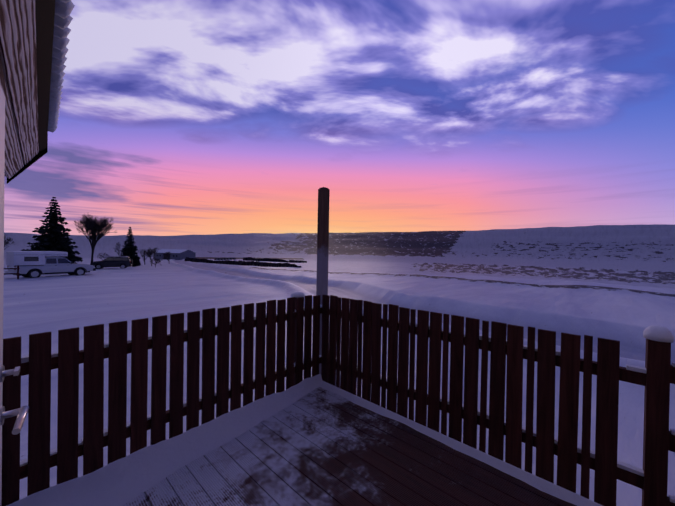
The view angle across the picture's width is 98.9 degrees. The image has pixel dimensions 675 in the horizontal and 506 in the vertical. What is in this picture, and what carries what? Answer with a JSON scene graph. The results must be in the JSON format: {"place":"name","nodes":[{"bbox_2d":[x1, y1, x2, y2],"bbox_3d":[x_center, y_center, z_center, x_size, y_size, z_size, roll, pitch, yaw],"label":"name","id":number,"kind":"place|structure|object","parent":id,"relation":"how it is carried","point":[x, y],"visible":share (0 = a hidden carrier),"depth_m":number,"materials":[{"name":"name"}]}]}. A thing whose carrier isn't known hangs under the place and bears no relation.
{"place":"outdoors","nodes":[
{"label":"outdoors","id":0,"kind":"place"},
{"bbox_2d":[3,224,674,505],"bbox_3d":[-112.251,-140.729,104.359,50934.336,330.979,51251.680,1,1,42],"label":"snow ground","id":1,"kind":"structure","parent":0,"point":[614,282],"depth_m":18.18,"materials":[{"name":"white snow"}]},
{"bbox_2d":[4,235,14,249],"bbox_3d":[-28.090,0.191,22.729,3.518,4.146,2.568,1,0,-15],"label":"bare tree","id":2,"kind":"object","parent":1,"relation":"on","point":[8,240],"visible":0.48,"depth_m":23.55,"materials":[{"name":"brown plant"}]},
{"bbox_2d":[4,265,19,278],"bbox_3d":[-27.277,1.698,18.785,1.690,1.450,9.200,1,0,34],"label":"yard fence","id":3,"kind":"object","parent":1,"relation":"on","point":[17,268],"visible":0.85,"depth_m":22.87,"materials":[{"name":"brown wood"}]},
{"bbox_2d":[5,251,95,277],"bbox_3d":[-25.561,0.991,26.038,2.120,2.314,5.520,1,0,28],"label":"pickup truck","id":4,"kind":"object","parent":1,"relation":"on","point":[34,264],"visible":0.94,"depth_m":24.73,"materials":[{"name":"silver paint"}]},
{"bbox_2d":[21,197,82,263],"bbox_3d":[-32.186,-1.909,32.853,6.119,8.967,6.232,1,1,42],"label":"spruce tree","id":5,"kind":"object","parent":1,"relation":"on","point":[52,237],"visible":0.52,"depth_m":32.45,"materials":[{"name":"green plant"}]},
{"bbox_2d":[73,214,116,264],"bbox_3d":[-30.287,-1.368,36.163,4.220,7.396,4.295,1,0,14],"label":"tall bare tree","id":6,"kind":"object","parent":1,"relation":"on","point":[94,229],"visible":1,"depth_m":36.25,"materials":[{"name":"brown plant"}]},
{"bbox_2d":[97,252,107,267],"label":"bare tree","id":7,"kind":"object","parent":1,"relation":"on","point":[102,256],"visible":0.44,"depth_m":44.82,"materials":[{"name":"brown plant"}]},
{"bbox_2d":[90,256,132,268],"bbox_3d":[-31.125,1.326,39.980,4.580,1.726,2.040,1,0,-30],"label":"car","id":8,"kind":"object","parent":1,"relation":"on","point":[119,261],"visible":0.88,"depth_m":39.46,"materials":[{"name":"paint"}]},
{"bbox_2d":[114,242,124,255],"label":"bare tree","id":9,"kind":"object","parent":1,"relation":"on","point":[118,244],"visible":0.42,"depth_m":52.27,"materials":[{"name":"brown plant"}]},
{"bbox_2d":[121,227,140,266],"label":"spruce tree","id":10,"kind":"object","parent":1,"relation":"on","point":[129,250],"visible":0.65,"depth_m":50.05,"materials":[{"name":"green plant"}]},
{"bbox_2d":[138,248,153,264],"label":"bare tree","id":11,"kind":"object","parent":1,"relation":"on","point":[143,252],"visible":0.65,"depth_m":58.27,"materials":[{"name":"brown plant"}]},
{"bbox_2d":[143,247,157,265],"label":"bare tree","id":12,"kind":"object","parent":1,"relation":"on","point":[151,251],"visible":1,"depth_m":53.34,"materials":[{"name":"brown plant"}]},
{"bbox_2d":[150,257,161,266],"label":"bare tree","id":13,"kind":"object","parent":1,"relation":"on","point":[156,260],"depth_m":43.76,"materials":[{"name":"brown plant"}]},
{"bbox_2d":[162,251,172,260],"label":"bare tree","id":14,"kind":"object","parent":1,"relation":"on","point":[167,255],"visible":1,"depth_m":64.72,"materials":[{"name":"brown plant"}]},
{"bbox_2d":[154,249,195,259],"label":"house","id":15,"kind":"structure","parent":1,"relation":"on","point":[179,254],"depth_m":127.81,"materials":[{"name":"white"}]},
{"bbox_2d":[214,257,235,259],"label":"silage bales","id":16,"kind":"object","parent":1,"relation":"on","point":[234,258],"visible":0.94,"depth_m":157.52,"materials":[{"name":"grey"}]},
{"bbox_2d":[185,257,300,267],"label":"hedge row","id":17,"kind":"object","parent":1,"relation":"on","point":[252,263],"visible":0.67,"depth_m":82.32,"materials":[{"name":"brown plant"}]},
{"bbox_2d":[243,257,306,262],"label":"hedge row","id":18,"kind":"object","parent":1,"relation":"on","point":[268,259],"visible":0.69,"depth_m":160.97,"materials":[{"name":"brown plant"}]},
{"bbox_2d":[1,295,674,505],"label":"deck fence","id":19,"kind":"object","parent":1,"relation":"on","point":[349,372],"visible":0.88,"depth_m":2.05,"materials":[{"name":"brown wood"}]},
{"bbox_2d":[122,387,576,505],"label":"deck","id":20,"kind":"structure","parent":1,"relation":"on","point":[318,446],"depth_m":1.96,"materials":[{"name":"brown wood"}]},
{"bbox_2d":[6,374,602,505],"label":"snow","id":21,"kind":"structure","parent":20,"relation":"on","point":[123,481],"depth_m":2.00,"materials":[{"name":"white snow"}]},
{"bbox_2d":[294,187,670,505],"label":"deck posts","id":22,"kind":"object","parent":20,"relation":"on","point":[656,414],"visible":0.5,"depth_m":1.57,"materials":[{"name":"brown wood"}]},
{"bbox_2d":[291,291,673,342],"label":"snow","id":23,"kind":"structure","parent":22,"relation":"on","point":[657,333],"depth_m":1.56,"materials":[{"name":"white snow"}]},
{"bbox_3d":[1.872,-0.435,-1.766,10.050,4.850,10.385,1,1,44],"label":"house wall","id":24,"kind":"object","parent":1,"relation":"on","visible":0},
{"bbox_2d":[0,86,28,505],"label":"door leaf","id":25,"kind":"object","parent":24,"relation":"attached to","point":[21,413],"visible":1,"depth_m":0.86,"materials":[{"name":"white paint"}]},
{"bbox_2d":[0,0,54,183],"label":"eave timber","id":26,"kind":"object","parent":24,"relation":"attached to","point":[26,35],"visible":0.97,"depth_m":0.97,"materials":[{"name":"brown wood"}]},
{"bbox_2d":[4,0,674,235],"label":"sky","id":27,"kind":"structure","parent":0,"point":[176,117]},
{"bbox_3d":[-0.037,-0.682,-0.454,6.023,0.221,0.799,1,1,44],"label":"corrugated roof","id":28,"kind":"object","parent":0,"visible":0},
{"bbox_2d":[48,0,74,132],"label":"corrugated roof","id":29,"kind":"structure","parent":28,"relation":"on","point":[63,18],"depth_m":1.13,"materials":[{"name":"white"}]}
]}

